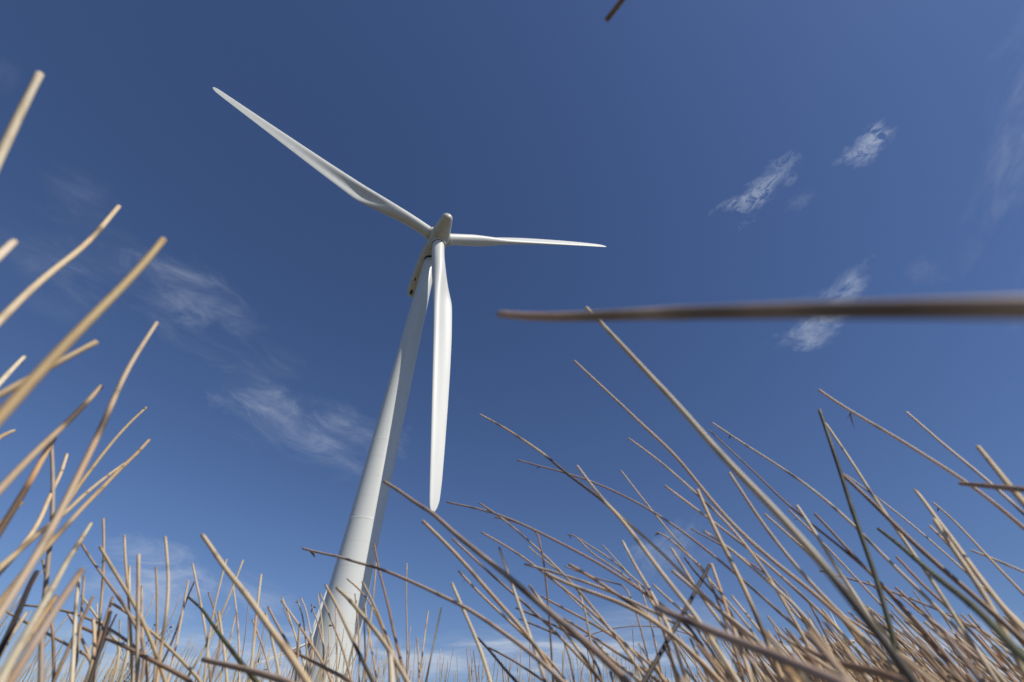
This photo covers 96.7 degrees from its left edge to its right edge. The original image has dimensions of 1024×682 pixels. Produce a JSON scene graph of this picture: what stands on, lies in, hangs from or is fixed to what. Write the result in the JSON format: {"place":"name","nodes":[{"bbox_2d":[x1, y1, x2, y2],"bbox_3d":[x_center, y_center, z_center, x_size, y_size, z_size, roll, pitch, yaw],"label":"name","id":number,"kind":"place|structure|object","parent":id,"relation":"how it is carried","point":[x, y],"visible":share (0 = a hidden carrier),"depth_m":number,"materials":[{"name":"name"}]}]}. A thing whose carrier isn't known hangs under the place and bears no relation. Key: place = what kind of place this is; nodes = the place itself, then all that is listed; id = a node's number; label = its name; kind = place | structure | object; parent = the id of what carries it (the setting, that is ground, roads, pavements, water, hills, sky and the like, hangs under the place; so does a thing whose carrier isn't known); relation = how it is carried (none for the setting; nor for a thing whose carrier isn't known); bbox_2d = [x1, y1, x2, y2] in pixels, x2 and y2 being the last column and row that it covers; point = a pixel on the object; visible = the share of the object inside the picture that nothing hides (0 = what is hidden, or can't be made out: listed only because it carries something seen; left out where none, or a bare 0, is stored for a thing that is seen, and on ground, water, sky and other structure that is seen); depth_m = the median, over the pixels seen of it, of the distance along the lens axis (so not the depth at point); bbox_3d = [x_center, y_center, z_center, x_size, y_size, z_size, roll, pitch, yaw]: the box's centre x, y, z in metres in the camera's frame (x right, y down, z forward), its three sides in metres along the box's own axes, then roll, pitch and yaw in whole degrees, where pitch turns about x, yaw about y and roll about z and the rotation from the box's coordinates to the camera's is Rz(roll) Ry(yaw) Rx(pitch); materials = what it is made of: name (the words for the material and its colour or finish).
{"place":"outdoors","nodes":[
{"label":"outdoors","id":0,"kind":"place"},
{"bbox_2d":[0,0,1023,681],"label":"sky","id":1,"kind":"structure","parent":0,"point":[718,152],"materials":[{"name":"blue"}]},
{"label":"ground","id":2,"kind":"structure","parent":0,"visible":0},
{"bbox_2d":[0,570,38,657],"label":"dead stem","id":3,"kind":"object","parent":2,"relation":"on","point":[11,626],"visible":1,"depth_m":0.62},
{"bbox_2d":[0,71,43,168],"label":"dead stem","id":4,"kind":"object","parent":2,"relation":"on","point":[11,130],"visible":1,"depth_m":0.42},
{"bbox_2d":[0,437,56,536],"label":"dead stem","id":5,"kind":"object","parent":2,"relation":"on","point":[10,513],"visible":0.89,"depth_m":0.57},
{"bbox_2d":[0,453,68,575],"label":"dead stem","id":6,"kind":"object","parent":2,"relation":"on","point":[41,515],"visible":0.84,"depth_m":0.75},
{"bbox_2d":[20,595,58,654],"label":"dead stem","id":7,"kind":"object","parent":2,"relation":"on","point":[48,608],"visible":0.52,"depth_m":0.64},
{"bbox_2d":[6,568,84,681],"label":"dead stem","id":8,"kind":"object","parent":2,"relation":"on","point":[23,661],"visible":1,"depth_m":0.42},
{"bbox_2d":[0,522,92,681],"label":"dead stem","id":9,"kind":"object","parent":2,"relation":"on","point":[12,658],"visible":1,"depth_m":0.47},
{"bbox_2d":[38,446,54,681],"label":"dead stem","id":10,"kind":"object","parent":2,"relation":"on","point":[41,650],"visible":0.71,"depth_m":0.74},
{"bbox_2d":[41,559,55,681],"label":"dead stem","id":11,"kind":"object","parent":2,"relation":"on","point":[52,641],"visible":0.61,"depth_m":0.89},
{"bbox_2d":[0,340,98,398],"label":"dead stem","id":12,"kind":"object","parent":2,"relation":"on","point":[7,390],"visible":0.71,"depth_m":0.54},
{"bbox_2d":[0,385,102,494],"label":"dead stem","id":13,"kind":"object","parent":2,"relation":"on","point":[9,479],"visible":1,"depth_m":0.55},
{"bbox_2d":[0,205,120,325],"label":"dead stem","id":14,"kind":"object","parent":2,"relation":"on","point":[9,310],"visible":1,"depth_m":0.55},
{"bbox_2d":[0,462,124,570],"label":"dead stem","id":15,"kind":"object","parent":2,"relation":"on","point":[18,551],"visible":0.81,"depth_m":0.63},
{"bbox_2d":[52,596,94,681],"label":"dead stem","id":16,"kind":"object","parent":2,"relation":"on","point":[59,668],"visible":0.93,"depth_m":0.80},
{"bbox_2d":[69,578,80,681],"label":"dead stem","id":17,"kind":"object","parent":2,"relation":"on","point":[73,653],"visible":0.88,"depth_m":0.78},
{"bbox_2d":[0,439,150,603],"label":"dead stem","id":18,"kind":"object","parent":2,"relation":"on","point":[63,528],"visible":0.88,"depth_m":0.72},
{"bbox_2d":[0,321,158,621],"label":"dead stem","id":19,"kind":"object","parent":2,"relation":"on","point":[16,587],"visible":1,"depth_m":0.50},
{"bbox_2d":[75,576,85,671],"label":"dead stem","id":20,"kind":"object","parent":2,"relation":"on","point":[80,629],"visible":0.85,"depth_m":0.90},
{"bbox_2d":[0,237,166,425],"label":"dead stem","id":21,"kind":"object","parent":2,"relation":"on","point":[19,394],"visible":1,"depth_m":0.35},
{"bbox_2d":[24,604,148,681],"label":"dead stem","id":22,"kind":"object","parent":2,"relation":"on","point":[119,635],"visible":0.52,"depth_m":0.89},
{"bbox_2d":[86,617,95,681],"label":"dead stem","id":23,"kind":"object","parent":2,"relation":"on","point":[93,654],"visible":0.95,"depth_m":0.79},
{"bbox_2d":[93,518,104,681],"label":"dead stem","id":24,"kind":"object","parent":2,"relation":"on","point":[102,579],"visible":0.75,"depth_m":0.94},
{"bbox_2d":[87,611,111,681],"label":"dead stem","id":25,"kind":"object","parent":2,"relation":"on","point":[98,654],"visible":1,"depth_m":0.73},
{"bbox_2d":[68,407,146,504],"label":"dead stem","id":26,"kind":"object","parent":2,"relation":"on","point":[86,475],"visible":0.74,"depth_m":0.93,"materials":[{"name":"beige plant"}]},
{"bbox_2d":[81,543,146,681],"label":"dead stem","id":27,"kind":"object","parent":2,"relation":"on","point":[126,609],"visible":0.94,"depth_m":0.85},
{"bbox_2d":[123,535,134,681],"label":"dead stem","id":28,"kind":"object","parent":2,"relation":"on","point":[129,621],"visible":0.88,"depth_m":0.87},
{"bbox_2d":[98,546,167,681],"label":"dead stem","id":29,"kind":"object","parent":2,"relation":"on","point":[142,620],"visible":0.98,"depth_m":0.79,"materials":[{"name":"beige plant"}]},
{"bbox_2d":[82,626,192,681],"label":"dead stem","id":30,"kind":"object","parent":2,"relation":"on","point":[182,676],"visible":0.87,"depth_m":0.74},
{"bbox_2d":[135,554,140,681],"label":"dead stem","id":31,"kind":"object","parent":2,"relation":"on","point":[137,657],"visible":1,"depth_m":0.77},
{"bbox_2d":[109,601,202,681],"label":"dead stem","id":32,"kind":"object","parent":2,"relation":"on","point":[179,658],"visible":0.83,"depth_m":0.84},
{"bbox_2d":[153,566,158,681],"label":"dead stem","id":33,"kind":"object","parent":2,"relation":"on","point":[157,616],"visible":0.84,"depth_m":0.93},
{"bbox_2d":[155,536,169,681],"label":"dead stem","id":34,"kind":"object","parent":2,"relation":"on","point":[166,608],"visible":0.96,"depth_m":0.84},
{"bbox_2d":[192,563,211,681],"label":"dead stem","id":35,"kind":"object","parent":2,"relation":"on","point":[205,630],"visible":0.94,"depth_m":1.02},
{"bbox_2d":[203,559,227,681],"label":"dead stem","id":36,"kind":"object","parent":2,"relation":"on","point":[207,649],"visible":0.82,"depth_m":1.01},
{"bbox_2d":[188,596,259,681],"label":"green stem","id":37,"kind":"object","parent":2,"relation":"on","point":[237,657],"visible":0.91,"depth_m":0.75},
{"bbox_2d":[201,657,294,681],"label":"dead stem","id":38,"kind":"object","parent":2,"relation":"on","point":[256,672],"visible":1,"depth_m":0.57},
{"bbox_2d":[249,574,261,681],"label":"dead stem","id":39,"kind":"object","parent":2,"relation":"on","point":[254,633],"visible":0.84,"depth_m":0.92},
{"bbox_2d":[200,533,311,681],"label":"dead stem","id":40,"kind":"object","parent":2,"relation":"on","point":[288,653],"visible":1,"depth_m":0.58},
{"bbox_2d":[256,590,326,681],"bbox_3d":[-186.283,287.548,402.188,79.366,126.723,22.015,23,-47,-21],"label":"stem","id":41,"kind":"object","parent":2,"relation":"on","point":[313,632],"visible":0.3,"depth_m":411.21,"materials":[{"name":"beige plant"}]},
{"bbox_2d":[292,649,352,681],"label":"dead stem","id":42,"kind":"object","parent":2,"relation":"on","point":[334,672],"visible":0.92,"depth_m":0.78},
{"bbox_2d":[324,584,374,681],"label":"dead stem","id":43,"kind":"object","parent":2,"relation":"on","point":[364,664],"visible":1,"depth_m":0.77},
{"bbox_2d":[335,586,409,681],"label":"dead stem","id":44,"kind":"object","parent":2,"relation":"on","point":[403,674],"visible":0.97,"depth_m":0.72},
{"bbox_2d":[362,581,399,681],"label":"dead stem","id":45,"kind":"object","parent":2,"relation":"on","point":[384,632],"visible":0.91,"depth_m":0.85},
{"bbox_2d":[373,543,405,672],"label":"dead stem","id":46,"kind":"object","parent":2,"relation":"on","point":[393,629],"visible":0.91,"depth_m":0.88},
{"bbox_2d":[213,87,605,681],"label":"wind turbine","id":47,"kind":"object","parent":2,"relation":"on","point":[362,533],"visible":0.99,"depth_m":67.92,"materials":[{"name":"white paint"}]},
{"bbox_2d":[302,547,565,681],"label":"dead stem","id":48,"kind":"object","parent":2,"relation":"on","point":[550,670],"visible":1,"depth_m":0.76,"materials":[{"name":"beige plant"}]},
{"bbox_2d":[451,582,491,681],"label":"dead stem","id":49,"kind":"object","parent":2,"relation":"on","point":[475,638],"visible":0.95,"depth_m":0.78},
{"bbox_2d":[422,520,558,681],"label":"dead stem","id":50,"kind":"object","parent":2,"relation":"on","point":[491,594],"visible":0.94,"depth_m":0.76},
{"bbox_2d":[383,480,631,681],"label":"dead stem","id":51,"kind":"object","parent":2,"relation":"on","point":[612,667],"visible":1,"depth_m":0.54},
{"bbox_2d":[0,571,1019,681],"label":"stems","id":52,"kind":"object","parent":2,"relation":"on","point":[313,667],"visible":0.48,"depth_m":2.34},
{"bbox_2d":[458,570,567,681],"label":"dead stem","id":53,"kind":"object","parent":2,"relation":"on","point":[510,622],"visible":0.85,"depth_m":0.92,"materials":[{"name":"beige plant"}]},
{"bbox_2d":[498,547,546,681],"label":"dead stem","id":54,"kind":"object","parent":2,"relation":"on","point":[525,622],"visible":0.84,"depth_m":0.81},
{"bbox_2d":[494,517,553,681],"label":"dead stem","id":55,"kind":"object","parent":2,"relation":"on","point":[546,594],"visible":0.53,"depth_m":0.98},
{"bbox_2d":[452,538,598,680],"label":"dead stem","id":56,"kind":"object","parent":2,"relation":"on","point":[529,608],"visible":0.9,"depth_m":0.89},
{"bbox_2d":[479,502,648,681],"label":"dead stem","id":57,"kind":"object","parent":2,"relation":"on","point":[595,611],"visible":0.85,"depth_m":0.89,"materials":[{"name":"beige plant"}]},
{"bbox_2d":[528,584,603,681],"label":"dead stem","id":58,"kind":"object","parent":2,"relation":"on","point":[584,658],"visible":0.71,"depth_m":0.80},
{"bbox_2d":[481,532,655,681],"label":"dead stem","id":59,"kind":"object","parent":2,"relation":"on","point":[594,614],"visible":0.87,"depth_m":0.93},
{"bbox_2d":[446,501,719,676],"bbox_3d":[0.098,0.602,0.811,0.620,0.788,0.225,-7,-44,9],"label":"dead stem","id":60,"kind":"object","parent":2,"relation":"on","point":[625,580],"visible":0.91,"depth_m":0.88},
{"bbox_2d":[541,595,666,681],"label":"dead stem","id":61,"kind":"object","parent":2,"relation":"on","point":[612,636],"visible":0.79,"depth_m":0.92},
{"bbox_2d":[479,414,740,681],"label":"dead stem","id":62,"kind":"object","parent":2,"relation":"on","point":[693,614],"visible":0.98,"depth_m":0.69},
{"bbox_2d":[563,618,660,681],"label":"dead stem","id":63,"kind":"object","parent":2,"relation":"on","point":[614,651],"visible":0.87,"depth_m":0.88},
{"bbox_2d":[592,639,640,681],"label":"dead stem","id":64,"kind":"object","parent":2,"relation":"on","point":[624,669],"visible":0.96,"depth_m":0.78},
{"bbox_2d":[567,534,678,681],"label":"dead stem","id":65,"kind":"object","parent":2,"relation":"on","point":[659,618],"visible":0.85,"depth_m":0.96,"materials":[{"name":"beige plant"}]},
{"bbox_2d":[524,563,722,674],"bbox_3d":[0.226,0.662,0.747,0.426,0.619,0.202,-1,-44,4],"label":"dead stem","id":66,"kind":"object","parent":2,"relation":"on","point":[633,601],"visible":0.79,"depth_m":0.86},
{"bbox_2d":[544,571,722,681],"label":"dead stem","id":67,"kind":"object","parent":2,"relation":"on","point":[702,663],"visible":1,"depth_m":0.70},
{"bbox_2d":[568,563,716,681],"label":"dead stem","id":68,"kind":"object","parent":2,"relation":"on","point":[629,602],"visible":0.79,"depth_m":0.79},
{"bbox_2d":[622,540,687,681],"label":"dead stem","id":69,"kind":"object","parent":2,"relation":"on","point":[681,665],"visible":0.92,"depth_m":0.71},
{"bbox_2d":[641,564,710,681],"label":"dead stem","id":70,"kind":"object","parent":2,"relation":"on","point":[649,672],"visible":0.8,"depth_m":0.69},
{"bbox_2d":[576,465,788,681],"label":"dead stem","id":71,"kind":"object","parent":2,"relation":"on","point":[692,583],"visible":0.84,"depth_m":0.79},
{"bbox_2d":[517,459,854,681],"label":"dead stem","id":72,"kind":"object","parent":2,"relation":"on","point":[744,581],"visible":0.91,"depth_m":0.94,"materials":[{"name":"brown plant"}]},
{"bbox_2d":[620,470,777,675],"bbox_3d":[0.460,0.651,0.951,0.300,0.928,0.217,2,-43,0],"label":"dead stem","id":73,"kind":"object","parent":2,"relation":"on","point":[727,601],"visible":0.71,"depth_m":1.03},
{"bbox_2d":[656,531,745,681],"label":"dead stem","id":74,"kind":"object","parent":2,"relation":"on","point":[718,603],"visible":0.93,"depth_m":0.86,"materials":[{"name":"beige plant"}]},
{"bbox_2d":[670,547,756,681],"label":"dead stem","id":75,"kind":"object","parent":2,"relation":"on","point":[708,605],"visible":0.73,"depth_m":0.78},
{"bbox_2d":[684,557,758,681],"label":"dead stem","id":76,"kind":"object","parent":2,"relation":"on","point":[732,616],"visible":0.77,"depth_m":0.82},
{"bbox_2d":[628,438,822,668],"bbox_3d":[0.422,0.478,0.783,0.052,0.946,0.454,18,-46,-16],"label":"dead stem","id":77,"kind":"object","parent":2,"relation":"on","point":[756,560],"visible":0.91,"depth_m":0.86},
{"bbox_2d":[671,569,784,674],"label":"dead stem","id":78,"kind":"object","parent":2,"relation":"on","point":[738,625],"visible":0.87,"depth_m":0.70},
{"bbox_2d":[710,563,753,681],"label":"dead stem","id":79,"kind":"object","parent":2,"relation":"on","point":[747,669],"visible":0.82,"depth_m":0.73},
{"bbox_2d":[573,360,899,675],"bbox_3d":[0.405,0.357,0.718,0.566,1.031,0.008,-14,-46,17],"label":"dead stem","id":80,"kind":"object","parent":2,"relation":"on","point":[832,610],"visible":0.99,"depth_m":0.74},
{"bbox_2d":[696,489,785,681],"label":"dead stem","id":81,"kind":"object","parent":2,"relation":"on","point":[760,624],"visible":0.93,"depth_m":0.70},
{"bbox_2d":[654,604,849,681],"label":"dead stem","id":82,"kind":"object","parent":2,"relation":"on","point":[809,670],"visible":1,"depth_m":0.33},
{"bbox_2d":[585,306,919,681],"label":"dead stem","id":83,"kind":"object","parent":2,"relation":"on","point":[898,661],"visible":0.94,"depth_m":0.42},
{"bbox_2d":[496,296,1023,321],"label":"dead stem","id":84,"kind":"object","parent":2,"relation":"on","point":[988,308],"visible":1,"depth_m":0.17,"materials":[{"name":"plant"}]},
{"bbox_2d":[703,530,834,657],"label":"dead stem","id":85,"kind":"object","parent":2,"relation":"on","point":[800,612],"visible":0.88,"depth_m":0.77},
{"bbox_2d":[664,485,880,681],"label":"dead stem","id":86,"kind":"object","parent":2,"relation":"on","point":[805,598],"visible":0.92,"depth_m":0.83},
{"bbox_2d":[763,630,808,681],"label":"dead stem","id":87,"kind":"object","parent":2,"relation":"on","point":[775,644],"visible":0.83,"depth_m":0.36,"materials":[{"name":"beige plant"}]},
{"bbox_2d":[728,472,850,621],"bbox_3d":[0.542,0.461,0.597,0.306,0.722,0.010,-29,-52,29],"label":"dead stem","id":88,"kind":"object","parent":2,"relation":"on","point":[806,577],"visible":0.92,"depth_m":0.78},
{"bbox_2d":[805,630,851,681],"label":"dead stem","id":89,"kind":"object","parent":2,"relation":"on","point":[826,655],"visible":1,"depth_m":0.32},
{"bbox_2d":[638,591,1023,681],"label":"tangled stems","id":90,"kind":"object","parent":2,"relation":"on","point":[855,675],"visible":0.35,"depth_m":0.93,"materials":[{"name":"plant"}]},
{"bbox_2d":[709,430,969,681],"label":"dead stem","id":91,"kind":"object","parent":2,"relation":"on","point":[941,650],"visible":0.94,"depth_m":0.77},
{"bbox_2d":[764,513,918,679],"bbox_3d":[0.661,0.601,0.736,0.184,0.717,0.174,2,-43,0],"label":"dead stem","id":92,"kind":"object","parent":2,"relation":"on","point":[868,610],"visible":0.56,"depth_m":0.77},
{"bbox_2d":[795,505,897,668],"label":"dead stem","id":93,"kind":"object","parent":2,"relation":"on","point":[838,569],"visible":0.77,"depth_m":0.77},
{"bbox_2d":[804,646,906,681],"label":"dead stem","id":94,"kind":"object","parent":2,"relation":"on","point":[882,674],"visible":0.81,"depth_m":0.43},
{"bbox_2d":[712,422,1006,681],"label":"dead stem","id":95,"kind":"object","parent":2,"relation":"on","point":[934,605],"visible":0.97,"depth_m":0.79,"materials":[{"name":"beige plant"}]},
{"bbox_2d":[818,409,902,676],"bbox_3d":[0.479,0.388,0.590,0.290,0.816,0.015,19,-46,-17],"label":"green stem","id":96,"kind":"object","parent":2,"relation":"on","point":[892,636],"visible":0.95,"depth_m":0.69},
{"bbox_2d":[788,509,953,681],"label":"dead stem","id":97,"kind":"object","parent":2,"relation":"on","point":[871,594],"visible":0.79,"depth_m":0.97,"materials":[{"name":"beige plant"}]},
{"bbox_2d":[814,513,964,681],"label":"dead stem","id":98,"kind":"object","parent":2,"relation":"on","point":[944,659],"visible":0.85,"depth_m":0.74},
{"bbox_2d":[826,423,999,681],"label":"dead stem","id":99,"kind":"object","parent":2,"relation":"on","point":[965,632],"visible":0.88,"depth_m":0.70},
{"bbox_2d":[897,650,935,681],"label":"dead stem","id":100,"kind":"object","parent":2,"relation":"on","point":[918,670],"visible":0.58,"depth_m":0.36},
{"bbox_2d":[818,389,1023,529],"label":"dead stem","id":101,"kind":"object","parent":2,"relation":"on","point":[1004,511],"visible":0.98,"depth_m":0.81,"materials":[{"name":"brown plant"}]},
{"bbox_2d":[902,629,963,681],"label":"dead stem","id":102,"kind":"object","parent":2,"relation":"on","point":[933,657],"visible":1,"depth_m":0.47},
{"bbox_2d":[843,473,1023,644],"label":"dead stem","id":103,"kind":"object","parent":2,"relation":"on","point":[982,603],"visible":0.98,"depth_m":0.64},
{"bbox_2d":[846,475,1023,624],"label":"dead stem","id":104,"kind":"object","parent":2,"relation":"on","point":[938,547],"visible":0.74,"depth_m":1.08,"materials":[{"name":"beige plant"}]},
{"bbox_2d":[877,527,1023,664],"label":"green stem","id":105,"kind":"object","parent":2,"relation":"on","point":[1014,648],"visible":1,"depth_m":0.45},
{"bbox_2d":[895,556,1016,681],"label":"dead stem","id":106,"kind":"object","parent":2,"relation":"on","point":[992,655],"visible":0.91,"depth_m":0.71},
{"bbox_2d":[922,613,1000,681],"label":"dead stem","id":107,"kind":"object","parent":2,"relation":"on","point":[971,653],"visible":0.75,"depth_m":0.79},
{"bbox_2d":[943,633,984,681],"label":"dead stem","id":108,"kind":"object","parent":2,"relation":"on","point":[963,658],"visible":1,"depth_m":0.39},
{"bbox_2d":[906,411,1023,515],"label":"dead stem","id":109,"kind":"object","parent":2,"relation":"on","point":[1010,501],"visible":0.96,"depth_m":0.85,"materials":[{"name":"beige plant"}]},
{"bbox_2d":[913,488,1023,633],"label":"dead stem","id":110,"kind":"object","parent":2,"relation":"on","point":[1003,607],"visible":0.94,"depth_m":0.68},
{"bbox_2d":[932,518,1023,678],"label":"dead stem","id":111,"kind":"object","parent":2,"relation":"on","point":[981,591],"visible":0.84,"depth_m":0.63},
{"bbox_2d":[932,502,1023,595],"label":"dead stem","id":112,"kind":"object","parent":2,"relation":"on","point":[986,555],"visible":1,"depth_m":0.96,"materials":[{"name":"beige plant"}]},
{"bbox_2d":[958,482,1023,492],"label":"dead stem","id":113,"kind":"object","parent":2,"relation":"on","point":[1001,487],"visible":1,"depth_m":0.59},
{"bbox_2d":[976,445,1023,507],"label":"dead stem","id":114,"kind":"object","parent":2,"relation":"on","point":[1018,496],"visible":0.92,"depth_m":0.63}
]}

